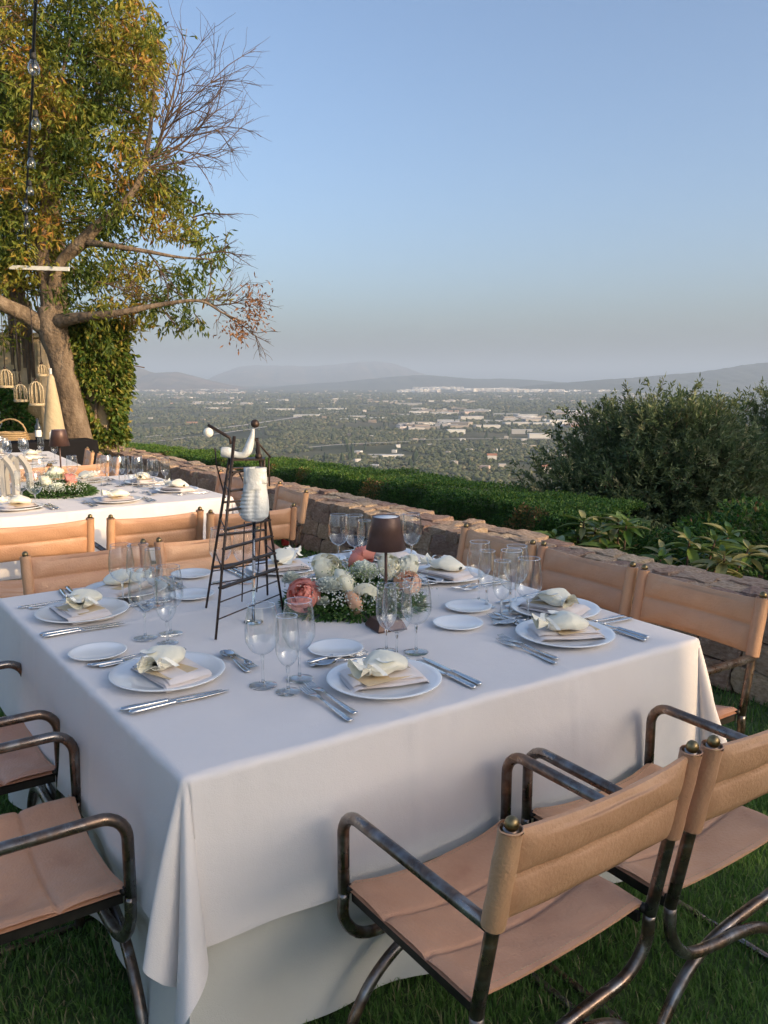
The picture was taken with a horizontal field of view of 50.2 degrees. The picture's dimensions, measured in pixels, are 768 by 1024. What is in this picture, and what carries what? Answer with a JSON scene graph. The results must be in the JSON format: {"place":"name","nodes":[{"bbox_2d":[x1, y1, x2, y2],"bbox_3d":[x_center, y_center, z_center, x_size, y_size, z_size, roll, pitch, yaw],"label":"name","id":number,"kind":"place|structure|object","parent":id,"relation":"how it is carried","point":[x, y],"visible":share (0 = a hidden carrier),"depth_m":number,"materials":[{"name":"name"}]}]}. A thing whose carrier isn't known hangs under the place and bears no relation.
{"place":"outdoors","nodes":[
{"label":"outdoors","id":0,"kind":"place"},
{"bbox_2d":[132,366,257,390],"bbox_3d":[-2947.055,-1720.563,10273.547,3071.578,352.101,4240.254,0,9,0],"label":"mountain range","id":1,"kind":"structure","parent":0,"point":[149,380],"depth_m":9564.99,"materials":[{"name":"stone"}]},
{"bbox_2d":[207,361,425,385],"bbox_3d":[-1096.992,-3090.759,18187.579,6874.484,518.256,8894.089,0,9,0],"label":"mountain range","id":2,"kind":"structure","parent":0,"point":[264,375],"depth_m":16376.62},
{"bbox_2d":[0,539,767,1023],"bbox_3d":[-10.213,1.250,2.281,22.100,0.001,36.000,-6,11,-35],"label":"lawn","id":3,"kind":"structure","parent":0,"point":[76,990],"depth_m":2.20,"materials":[{"name":"plant"}]},
{"bbox_2d":[0,383,40,432],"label":"green bush","id":4,"kind":"object","parent":3,"relation":"on","point":[25,417],"visible":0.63,"depth_m":13.76,"materials":[{"name":"green plant"}]},
{"bbox_2d":[0,333,49,432],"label":"stone pier","id":5,"kind":"structure","parent":3,"relation":"on","point":[38,411],"depth_m":14.22,"materials":[{"name":"stone"}]},
{"bbox_2d":[0,660,64,807],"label":"sling chair","id":6,"kind":"object","parent":3,"relation":"on","point":[32,768],"visible":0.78,"depth_m":2.52,"materials":[{"name":"leather"}]},
{"bbox_2d":[0,514,94,597],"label":"sling chair","id":7,"kind":"object","parent":3,"relation":"on","point":[73,537],"visible":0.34,"depth_m":4.52,"materials":[{"name":"leather"}]},
{"bbox_2d":[2,438,98,464],"bbox_3d":[-4.599,-0.623,11.347,1.227,0.730,0.679,-6,11,-33],"label":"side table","id":8,"kind":"object","parent":3,"relation":"on","point":[75,448],"visible":0.3,"depth_m":11.14,"materials":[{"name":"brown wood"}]},
{"bbox_2d":[43,368,64,438],"bbox_3d":[-4.815,-1.209,11.961,0.400,1.750,0.390,0,9,0],"label":"closed parasol","id":9,"kind":"object","parent":3,"relation":"on","point":[53,417],"visible":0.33,"depth_m":11.82,"materials":[{"name":"beige fabric"}]},
{"bbox_2d":[1,37,114,332],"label":"evergreen tree","id":10,"kind":"object","parent":3,"relation":"on","point":[75,264],"visible":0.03,"depth_m":14.55,"materials":[{"name":"green plant"}]},
{"bbox_2d":[0,0,137,311],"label":"evergreen tree","id":11,"kind":"object","parent":3,"relation":"on","point":[58,210],"visible":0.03,"depth_m":14.76,"materials":[{"name":"green plant"}]},
{"bbox_2d":[0,732,147,1023],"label":"sling chair","id":12,"kind":"object","parent":3,"relation":"on","point":[55,870],"visible":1,"depth_m":2.00,"materials":[{"name":"leather"}]},
{"bbox_2d":[46,460,108,479],"bbox_3d":[-2.987,-0.085,7.844,0.572,0.846,0.602,-7,11,-36],"label":"sling chair","id":13,"kind":"object","parent":3,"relation":"on","point":[103,468],"visible":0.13,"depth_m":7.60,"materials":[{"name":"leather"}]},
{"bbox_2d":[20,539,150,594],"bbox_3d":[-1.214,0.605,3.599,0.572,0.846,0.602,-6,11,-33],"label":"sling chair","id":14,"kind":"object","parent":3,"relation":"on","point":[52,573],"visible":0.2,"depth_m":3.73,"materials":[{"name":"leather"}]},
{"bbox_2d":[68,318,140,455],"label":"ivy pillar","id":15,"kind":"structure","parent":3,"relation":"on","point":[106,386],"depth_m":12.46,"materials":[{"name":"green plant"}]},
{"bbox_2d":[96,451,120,475],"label":"sling chair","id":16,"kind":"object","parent":3,"relation":"on","point":[115,466],"visible":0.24,"depth_m":8.33,"materials":[{"name":"leather"}]},
{"bbox_2d":[0,0,280,438],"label":"terrace tree","id":17,"kind":"object","parent":3,"relation":"on","point":[52,320],"visible":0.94,"depth_m":11.67,"materials":[{"name":"green plant"}]},
{"bbox_2d":[0,312,13,387],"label":"hanging cage","id":18,"kind":"object","parent":17,"relation":"hanging from","point":[10,377],"visible":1,"depth_m":11.99,"materials":[{"name":"beige metal"}]},
{"bbox_2d":[13,312,27,401],"bbox_3d":[-5.182,-2.189,11.599,0.191,1.250,0.191,0,9,0],"label":"hanging cage","id":19,"kind":"object","parent":17,"relation":"hanging from","point":[25,395],"visible":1,"depth_m":11.63,"materials":[{"name":"beige metal"}]},
{"bbox_2d":[21,291,30,383],"bbox_3d":[-5.510,-2.683,12.633,0.065,1.402,0.068,0,9,0],"label":"hanging vine","id":20,"kind":"object","parent":17,"relation":"hanging from","point":[28,361],"visible":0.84,"depth_m":12.64,"materials":[{"name":"green plant"}]},
{"bbox_2d":[23,0,40,271],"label":"festoon lights","id":21,"kind":"object","parent":17,"relation":"hanging from","point":[33,57],"visible":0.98,"depth_m":6.93,"materials":[{"name":"rubber"}]},
{"bbox_2d":[28,308,44,405],"bbox_3d":[-4.874,-2.154,11.402,0.212,1.340,0.212,0,9,0],"label":"hanging cage","id":22,"kind":"object","parent":17,"relation":"hanging from","point":[31,401],"visible":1,"depth_m":11.42,"materials":[{"name":"beige metal"}]},
{"bbox_2d":[9,265,69,270],"bbox_3d":[-4.901,-3.466,11.645,0.893,0.095,0.030,1,9,6],"label":"white batten","id":23,"kind":"object","parent":17,"relation":"attached to","point":[48,268],"visible":0.93,"depth_m":11.63,"materials":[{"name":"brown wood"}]},
{"bbox_2d":[94,506,203,577],"bbox_3d":[-1.472,0.370,5.047,0.572,0.846,0.602,-6,11,-33],"label":"sling chair","id":24,"kind":"object","parent":3,"relation":"on","point":[124,533],"visible":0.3,"depth_m":4.76,"materials":[{"name":"leather"}]},
{"bbox_2d":[154,526,264,576],"bbox_3d":[-0.710,0.552,3.926,0.572,0.846,0.602,-6,11,-34],"label":"sling chair","id":25,"kind":"object","parent":3,"relation":"on","point":[189,554],"visible":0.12,"depth_m":4.05,"materials":[{"name":"leather"}]},
{"bbox_2d":[215,469,243,506],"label":"sling chair","id":26,"kind":"object","parent":3,"relation":"on","point":[237,482],"visible":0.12,"depth_m":6.69,"materials":[{"name":"leather"}]},
{"bbox_2d":[206,503,296,558],"bbox_3d":[-0.921,0.343,5.215,0.572,0.846,0.602,-5,11,-29],"label":"sling chair","id":27,"kind":"object","parent":3,"relation":"on","point":[283,523],"visible":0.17,"depth_m":4.98,"materials":[{"name":"leather"}]},
{"bbox_2d":[267,481,308,558],"bbox_3d":[-0.906,0.245,5.818,0.602,0.846,0.572,-5,10,-27],"label":"sling chair","id":28,"kind":"object","parent":3,"relation":"on","point":[284,497],"visible":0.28,"depth_m":5.82,"materials":[{"name":"leather"}]},
{"bbox_2d":[106,446,767,706],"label":"stone wall","id":29,"kind":"structure","parent":3,"relation":"on","point":[440,536],"depth_m":6.31,"materials":[{"name":"brown stone"}]},
{"bbox_2d":[456,523,536,586],"bbox_3d":[0.331,0.535,4.029,0.602,0.846,0.572,-6,11,-31],"label":"sling chair","id":30,"kind":"object","parent":3,"relation":"on","point":[484,562],"visible":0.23,"depth_m":4.09,"materials":[{"name":"leather"}]},
{"bbox_2d":[337,740,702,1023],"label":"sling chair","id":31,"kind":"object","parent":3,"relation":"on","point":[508,898],"visible":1,"depth_m":1.75,"materials":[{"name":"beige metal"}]},
{"bbox_2d":[531,541,637,616],"bbox_3d":[0.662,0.613,3.550,0.602,0.846,0.572,-6,11,-33],"label":"sling chair","id":32,"kind":"object","parent":3,"relation":"on","point":[610,587],"visible":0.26,"depth_m":3.61,"materials":[{"name":"leather"}]},
{"bbox_2d":[521,705,767,1023],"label":"sling chair","id":33,"kind":"object","parent":3,"relation":"on","point":[723,827],"visible":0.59,"depth_m":2.02,"materials":[{"name":"leather"}]},
{"bbox_2d":[630,564,767,741],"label":"sling chair","id":34,"kind":"object","parent":3,"relation":"on","point":[736,621],"visible":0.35,"depth_m":3.08,"materials":[{"name":"leather"}]},
{"bbox_3d":[-0.218,0.753,3.036,1.690,0.740,1.760,-6,11,-33],"label":"dining table","id":35,"kind":"object","parent":3,"relation":"on","visible":0},
{"bbox_2d":[8,765,666,1023],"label":"undercloth","id":36,"kind":"object","parent":35,"relation":"on","point":[309,964],"visible":0.08,"depth_m":2.00,"materials":[{"name":"fabric"}]},
{"bbox_2d":[0,552,726,1023],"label":"tablecloth","id":37,"kind":"object","parent":36,"relation":"on","point":[236,800],"visible":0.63,"depth_m":2.18,"materials":[{"name":"fabric"}]},
{"bbox_2d":[34,597,129,622],"bbox_3d":[-1.094,0.362,2.977,0.326,0.020,0.326,0,9,0],"label":"dinner plate","id":38,"kind":"object","parent":37,"relation":"on","point":[113,606],"visible":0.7,"depth_m":2.98,"materials":[{"name":"ceramic"}]},
{"bbox_2d":[50,602,113,624],"bbox_3d":[-1.099,0.357,2.968,0.155,0.033,0.235,-7,12,-38],"label":"folded napkin","id":39,"kind":"object","parent":38,"relation":"on","point":[71,614],"visible":0.67,"depth_m":2.90,"materials":[{"name":"fabric"}]},
{"bbox_2d":[62,589,101,609],"bbox_3d":[-1.086,0.310,2.959,0.131,0.058,0.185,0,9,-3],"label":"favour pouch","id":40,"kind":"object","parent":39,"relation":"on","point":[78,599],"visible":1,"depth_m":2.93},
{"bbox_2d":[67,641,126,660],"bbox_3d":[-0.889,0.436,2.544,0.176,0.014,0.176,0,9,0],"label":"bread plate","id":41,"kind":"object","parent":37,"relation":"on","point":[94,651],"visible":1,"depth_m":2.55,"materials":[{"name":"ceramic"}]},
{"bbox_2d":[83,578,166,598],"bbox_3d":[-1.039,0.311,3.290,0.326,0.020,0.326,0,9,0],"label":"dinner plate","id":42,"kind":"object","parent":37,"relation":"on","point":[162,585],"visible":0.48,"depth_m":3.30,"materials":[{"name":"ceramic"}]},
{"bbox_2d":[93,580,152,596],"bbox_3d":[-1.051,0.305,3.284,0.159,0.033,0.236,5,10,28],"label":"folded napkin","id":43,"kind":"object","parent":42,"relation":"on","point":[106,591],"visible":0.71,"depth_m":3.23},
{"bbox_2d":[103,568,151,584],"bbox_3d":[-1.032,0.256,3.296,0.185,0.058,0.128,-4,10,-23],"label":"favour pouch","id":44,"kind":"object","parent":43,"relation":"on","point":[120,575],"visible":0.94,"depth_m":3.26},
{"bbox_2d":[108,651,224,691],"bbox_3d":[-0.622,0.463,2.357,0.326,0.020,0.326,0,9,0],"label":"dinner plate","id":45,"kind":"object","parent":37,"relation":"on","point":[123,675],"visible":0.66,"depth_m":2.33,"materials":[{"name":"ceramic"}]},
{"bbox_2d":[131,657,213,692],"bbox_3d":[-0.614,0.456,2.356,0.145,0.032,0.235,-8,12,-41],"label":"folded napkin","id":46,"kind":"object","parent":45,"relation":"on","point":[179,677],"visible":0.56,"depth_m":2.29,"materials":[{"name":"fabric"}]},
{"bbox_2d":[135,645,185,672],"bbox_3d":[-0.633,0.411,2.335,0.131,0.062,0.185,1,9,8],"label":"favour pouch","id":47,"kind":"object","parent":46,"relation":"on","point":[159,658],"visible":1,"depth_m":2.31,"materials":[{"name":"fabric"}]},
{"bbox_2d":[119,689,221,710],"bbox_3d":[-0.562,0.496,2.177,0.276,0.011,0.021,-6,11,-31],"label":"dinner knife","id":48,"kind":"object","parent":37,"relation":"on","point":[127,707],"visible":0.98,"depth_m":2.15,"materials":[{"name":"metal"}]},
{"bbox_2d":[128,690,227,713],"bbox_3d":[-0.538,0.498,2.167,0.276,0.011,0.021,-7,11,-35],"label":"dinner knife","id":49,"kind":"object","parent":37,"relation":"on","point":[145,708],"visible":1,"depth_m":2.14,"materials":[{"name":"metal"}]},
{"bbox_2d":[171,568,210,577],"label":"bread plate","id":50,"kind":"object","parent":37,"relation":"on","point":[193,572],"visible":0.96,"depth_m":3.58,"materials":[{"name":"ceramic"}]},
{"bbox_2d":[169,588,214,599],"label":"bread plate","id":51,"kind":"object","parent":37,"relation":"on","point":[191,593],"visible":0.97,"depth_m":3.23,"materials":[{"name":"ceramic"}]},
{"bbox_2d":[203,419,283,639],"bbox_3d":[-0.495,0.025,2.910,0.279,0.707,0.522,-3,10,-16],"label":"ladder sculpture","id":52,"kind":"object","parent":37,"relation":"on","point":[253,508],"visible":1,"depth_m":2.84,"materials":[{"name":"black metal"}]},
{"bbox_2d":[244,601,278,690],"bbox_3d":[-0.337,0.369,2.269,0.095,0.233,0.095,3,10,18],"label":"wine glass","id":53,"kind":"object","parent":37,"relation":"on","point":[263,680],"visible":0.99,"depth_m":2.27,"materials":[{"name":"clear"}]},
{"bbox_2d":[247,558,312,574],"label":"dinner plate","id":54,"kind":"object","parent":37,"relation":"on","point":[305,561],"visible":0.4,"depth_m":3.63,"materials":[{"name":"ceramic"}]},
{"bbox_2d":[255,560,309,571],"bbox_3d":[-0.457,0.243,3.664,0.235,0.032,0.145,-4,10,-22],"label":"folded napkin","id":55,"kind":"object","parent":54,"relation":"on","point":[296,565],"visible":0.62,"depth_m":3.62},
{"bbox_2d":[271,545,303,564],"bbox_3d":[-0.442,0.190,3.702,0.131,0.059,0.185,3,10,20],"label":"favour pouch","id":56,"kind":"object","parent":55,"relation":"on","point":[288,555],"visible":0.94,"depth_m":3.65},
{"bbox_2d":[275,613,300,696],"bbox_3d":[-0.262,0.385,2.224,0.069,0.216,0.069,6,11,34],"label":"champagne flute","id":57,"kind":"object","parent":37,"relation":"on","point":[288,687],"visible":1,"depth_m":2.23,"materials":[{"name":"clear glass"}]},
{"bbox_2d":[282,597,314,683],"bbox_3d":[-0.241,0.362,2.318,0.094,0.232,0.094,-5,10,-27],"label":"water glass","id":58,"kind":"object","parent":37,"relation":"on","point":[299,674],"visible":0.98,"depth_m":2.32,"materials":[{"name":"clear"}]},
{"bbox_2d":[299,684,353,720],"bbox_3d":[-0.155,0.500,2.154,0.026,0.010,0.266,-6,11,-32],"label":"dinner fork","id":59,"kind":"object","parent":37,"relation":"on","point":[336,710],"visible":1,"depth_m":2.14,"materials":[{"name":"metal"}]},
{"bbox_2d":[302,679,357,713],"bbox_3d":[-0.147,0.493,2.197,0.027,0.010,0.266,-6,11,-33],"label":"dinner fork","id":60,"kind":"object","parent":37,"relation":"on","point":[340,703],"visible":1,"depth_m":2.19,"materials":[{"name":"metal"}]},
{"bbox_2d":[308,638,363,656],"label":"bread plate","id":61,"kind":"object","parent":37,"relation":"on","point":[338,647],"visible":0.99,"depth_m":2.59,"materials":[{"name":"ceramic"}]},
{"bbox_2d":[270,546,438,623],"bbox_3d":[-0.112,0.269,3.089,0.625,0.242,0.509,0,9,0],"label":"flower arrangement","id":62,"kind":"object","parent":37,"relation":"on","point":[353,590],"visible":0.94,"depth_m":2.98,"materials":[{"name":"plant"}]},
{"bbox_2d":[326,658,441,698],"bbox_3d":[0.000,0.471,2.305,0.326,0.020,0.326,0,9,0],"label":"dinner plate","id":63,"kind":"object","parent":37,"relation":"on","point":[432,674],"visible":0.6,"depth_m":2.25,"materials":[{"name":"ceramic"}]},
{"bbox_2d":[339,662,429,691],"bbox_3d":[-0.001,0.464,2.306,0.235,0.033,0.155,-3,10,-19],"label":"folded napkin","id":64,"kind":"object","parent":63,"relation":"on","point":[352,684],"visible":0.58,"depth_m":2.27,"materials":[{"name":"fabric"}]},
{"bbox_2d":[348,674,411,685],"bbox_3d":[-0.010,0.454,2.281,0.150,0.001,0.105,-6,11,-33],"label":"kraft card","id":65,"kind":"object","parent":64,"relation":"on","point":[370,680],"visible":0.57,"depth_m":2.25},
{"bbox_2d":[347,650,409,678],"bbox_3d":[-0.011,0.421,2.284,0.185,0.058,0.128,-9,13,-43],"label":"favour pouch","id":66,"kind":"object","parent":65,"relation":"on","point":[378,663],"visible":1,"depth_m":2.25,"materials":[{"name":"fabric"}]},
{"bbox_2d":[365,514,406,633],"bbox_3d":[0.007,0.206,2.793,0.137,0.388,0.137,-4,10,-25],"label":"table lamp","id":67,"kind":"object","parent":37,"relation":"on","point":[385,536],"visible":1,"depth_m":2.74,"materials":[{"name":"metal"}]},
{"bbox_2d":[416,565,483,582],"bbox_3d":[0.269,0.271,3.536,0.326,0.020,0.326,0,9,0],"label":"dinner plate","id":68,"kind":"object","parent":37,"relation":"on","point":[480,573],"visible":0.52,"depth_m":3.49,"materials":[{"name":"ceramic"}]},
{"bbox_2d":[417,567,477,582],"bbox_3d":[0.270,0.263,3.543,0.159,0.033,0.236,-9,13,-44],"label":"folded napkin","id":69,"kind":"object","parent":68,"relation":"on","point":[458,576],"visible":0.67,"depth_m":3.48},
{"bbox_2d":[426,567,466,572],"bbox_3d":[0.268,0.247,3.556,0.150,0.001,0.105,5,11,30],"label":"kraft card","id":70,"kind":"object","parent":69,"relation":"on","point":[431,568],"visible":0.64,"depth_m":3.54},
{"bbox_2d":[420,553,465,570],"bbox_3d":[0.252,0.217,3.537,0.185,0.058,0.131,7,11,35],"label":"favour pouch","id":71,"kind":"object","parent":70,"relation":"on","point":[447,562],"visible":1,"depth_m":3.50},
{"bbox_2d":[422,657,481,684],"bbox_3d":[0.194,0.461,2.395,0.021,0.011,0.276,-6,11,-33],"label":"dinner knife","id":72,"kind":"object","parent":37,"relation":"on","point":[470,679],"visible":1,"depth_m":2.36,"materials":[{"name":"metal"}]},
{"bbox_2d":[433,614,483,629],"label":"bread plate","id":73,"kind":"object","parent":37,"relation":"on","point":[458,622],"visible":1,"depth_m":2.86,"materials":[{"name":"ceramic"}]},
{"bbox_2d":[445,599,491,612],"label":"bread plate","id":74,"kind":"object","parent":37,"relation":"on","point":[467,605],"visible":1,"depth_m":3.06,"materials":[{"name":"ceramic"}]},
{"bbox_2d":[511,595,600,617],"bbox_3d":[0.628,0.356,3.014,0.326,0.020,0.326,0,9,0],"label":"dinner plate","id":75,"kind":"object","parent":37,"relation":"on","point":[595,609],"visible":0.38,"depth_m":3.00,"materials":[{"name":"ceramic"}]},
{"bbox_2d":[518,599,590,615],"bbox_3d":[0.622,0.349,3.015,0.235,0.033,0.155,8,12,39],"label":"folded napkin","id":76,"kind":"object","parent":75,"relation":"on","point":[579,609],"visible":0.61,"depth_m":2.97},
{"bbox_2d":[531,588,578,608],"bbox_3d":[0.630,0.307,2.975,0.131,0.062,0.185,-3,10,-18],"label":"favour pouch","id":77,"kind":"object","parent":76,"relation":"on","point":[563,598],"visible":1,"depth_m":2.95,"materials":[{"name":"fabric"}]},
{"bbox_2d":[515,617,615,647],"bbox_3d":[0.599,0.404,2.717,0.326,0.020,0.326,0,9,0],"label":"dinner plate","id":78,"kind":"object","parent":37,"relation":"on","point":[608,633],"visible":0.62,"depth_m":2.66,"materials":[{"name":"ceramic"}]},
{"bbox_2d":[527,623,605,643],"bbox_3d":[0.603,0.397,2.716,0.236,0.033,0.159,-1,9,-7],"label":"folded napkin","id":79,"kind":"object","parent":78,"relation":"on","point":[543,634],"visible":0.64,"depth_m":2.66,"materials":[{"name":"fabric"}]},
{"bbox_2d":[553,624,599,634],"bbox_3d":[0.623,0.384,2.715,0.150,0.001,0.105,-4,10,-22],"label":"kraft card","id":80,"kind":"object","parent":79,"relation":"on","point":[563,632],"visible":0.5,"depth_m":2.67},
{"bbox_2d":[531,610,588,630],"bbox_3d":[0.581,0.355,2.688,0.185,0.059,0.131,-2,9,-12],"label":"favour pouch","id":81,"kind":"object","parent":80,"relation":"on","point":[555,620],"visible":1,"depth_m":2.66,"materials":[{"name":"fabric"}]},
{"bbox_3d":[-2.384,0.232,6.241,1.690,0.740,1.760,-7,11,-36],"label":"dining table","id":82,"kind":"object","parent":3,"relation":"on","visible":0},
{"bbox_2d":[2,560,155,580],"bbox_3d":[-2.397,0.217,6.226,1.966,0.714,1.931,-7,11,-36],"label":"undercloth","id":83,"kind":"object","parent":82,"relation":"on","point":[153,562],"visible":0.06,"depth_m":5.69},
{"bbox_2d":[0,474,238,580],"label":"tablecloth","id":84,"kind":"object","parent":83,"relation":"on","point":[71,509],"visible":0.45,"depth_m":5.62,"materials":[{"name":"fabric"}]},
{"bbox_2d":[0,456,19,498],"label":"arched wood frame","id":85,"kind":"object","parent":84,"relation":"on","point":[9,464],"visible":0.86,"depth_m":5.78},
{"bbox_2d":[4,454,33,495],"bbox_3d":[-2.647,-0.265,5.915,0.214,0.315,0.050,-2,9,-11],"label":"arched wood frame","id":86,"kind":"object","parent":84,"relation":"on","point":[22,460],"visible":0.64,"depth_m":5.91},
{"bbox_2d":[49,429,69,481],"bbox_3d":[-2.583,-0.433,6.536,0.158,0.448,0.158,-3,10,-17],"label":"table lamp","id":87,"kind":"object","parent":84,"relation":"on","point":[59,438],"visible":0.91,"depth_m":6.46,"materials":[{"name":"metal"}]},
{"bbox_2d":[20,466,103,498],"bbox_3d":[-2.429,-0.217,6.073,0.652,0.250,0.545,0,9,0],"label":"flower arrangement","id":88,"kind":"object","parent":84,"relation":"on","point":[49,485],"visible":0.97,"depth_m":5.97,"materials":[{"name":"plant"}]},
{"bbox_3d":[-4.292,-0.146,8.567,1.690,0.740,1.760,-6,11,-31],"label":"dining table","id":89,"kind":"object","parent":3,"relation":"on","visible":0},
{"bbox_2d":[0,451,79,468],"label":"tablecloth","id":90,"kind":"object","parent":89,"relation":"on","point":[64,461],"visible":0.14,"depth_m":8.53,"materials":[{"name":"fabric"}]},
{"bbox_2d":[0,0,767,380],"label":"sky","id":91,"kind":"structure","parent":0,"point":[540,190],"materials":[{"name":"blue"}]},
{"bbox_2d":[1,381,767,486],"bbox_3d":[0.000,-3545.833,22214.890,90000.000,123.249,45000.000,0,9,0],"label":"terrain","id":92,"kind":"structure","parent":0,"point":[374,449],"depth_m":2293.82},
{"bbox_2d":[0,392,767,492],"bbox_3d":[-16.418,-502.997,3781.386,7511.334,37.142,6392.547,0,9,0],"label":"olive grove","id":93,"kind":"object","parent":92,"relation":"on","point":[425,463],"visible":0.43,"depth_m":2010.03,"materials":[{"name":"plant"}]},
{"bbox_2d":[119,441,650,554],"bbox_3d":[-3.014,-0.566,14.229,1.106,1.344,17.529,-6,11,-34],"label":"clipped hedge","id":94,"kind":"object","parent":92,"relation":"on","point":[514,508],"visible":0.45,"depth_m":8.72,"materials":[{"name":"green plant"}]},
{"bbox_2d":[132,389,729,468],"bbox_3d":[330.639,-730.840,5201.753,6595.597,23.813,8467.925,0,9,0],"label":"town","id":95,"kind":"object","parent":92,"relation":"on","point":[449,424],"visible":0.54,"depth_m":2878.83},
{"bbox_2d":[127,400,752,476],"bbox_3d":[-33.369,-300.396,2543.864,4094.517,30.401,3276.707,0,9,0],"label":"dark cypress wood","id":96,"kind":"object","parent":92,"relation":"on","point":[351,454],"visible":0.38,"depth_m":1981.55,"materials":[{"name":"plant"}]},
{"bbox_2d":[397,386,622,392],"bbox_3d":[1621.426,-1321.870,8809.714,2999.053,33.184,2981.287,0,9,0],"label":"dense town","id":97,"kind":"object","parent":92,"relation":"on","point":[428,389],"visible":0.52,"depth_m":7655.09},
{"bbox_2d":[534,510,623,547],"bbox_3d":[1.357,0.312,6.016,0.684,0.626,0.521,-4,10,-26],"label":"leafy shrub","id":98,"kind":"object","parent":92,"relation":"on","point":[581,533],"visible":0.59,"depth_m":5.98,"materials":[{"name":"green plant"}]},
{"bbox_2d":[578,511,652,553],"bbox_3d":[1.592,0.322,5.727,0.497,0.615,0.467,0,9,0],"label":"leafy shrub","id":99,"kind":"object","parent":92,"relation":"on","point":[612,530],"visible":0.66,"depth_m":5.70,"materials":[{"name":"green plant"}]},
{"bbox_2d":[560,510,685,562],"bbox_3d":[1.976,0.713,7.218,1.550,1.478,1.197,0,9,0],"label":"green bush","id":100,"kind":"object","parent":92,"relation":"on","point":[644,541],"visible":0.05,"depth_m":7.01,"materials":[{"name":"green plant"}]},
{"bbox_2d":[505,374,767,580],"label":"olive tree","id":101,"kind":"object","parent":92,"relation":"on","point":[665,462],"visible":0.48,"depth_m":8.47,"materials":[{"name":"green plant"}]},
{"bbox_2d":[639,521,767,573],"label":"leafy shrub","id":102,"kind":"object","parent":92,"relation":"on","point":[693,553],"visible":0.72,"depth_m":5.26,"materials":[{"name":"green plant"}]},
{"bbox_2d":[666,492,767,579],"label":"green bush","id":103,"kind":"object","parent":92,"relation":"on","point":[757,512],"visible":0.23,"depth_m":6.47,"materials":[{"name":"green plant"}]},
{"bbox_2d":[689,545,752,577],"bbox_3d":[2.065,0.527,5.054,0.413,0.642,0.387,0,9,0],"label":"leafy shrub","id":104,"kind":"object","parent":92,"relation":"on","point":[721,567],"visible":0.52,"depth_m":4.98,"materials":[{"name":"green plant"}]},
{"bbox_2d":[721,376,767,498],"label":"olive tree","id":105,"kind":"object","parent":92,"relation":"on","point":[764,413],"visible":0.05,"depth_m":10.16,"materials":[{"name":"green plant"}]},
{"bbox_2d":[263,375,566,388],"bbox_3d":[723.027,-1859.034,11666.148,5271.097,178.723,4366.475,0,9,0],"label":"mountain range","id":106,"kind":"structure","parent":0,"point":[403,382],"depth_m":10698.01,"materials":[{"name":"stone"}]},
{"bbox_2d":[511,363,767,392],"bbox_3d":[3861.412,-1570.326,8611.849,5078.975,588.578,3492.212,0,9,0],"label":"mountain range","id":107,"kind":"structure","parent":0,"point":[732,379],"depth_m":8083.95,"materials":[{"name":"stone"}]},
{"bbox_3d":[-5.539,-0.667,12.373,1.400,0.548,0.500,-1,9,-8],"label":"stand table","id":108,"kind":"object","parent":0,"visible":0},
{"bbox_2d":[0,418,29,447],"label":"wicker basket","id":109,"kind":"object","parent":108,"relation":"on","point":[9,435],"visible":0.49,"depth_m":11.85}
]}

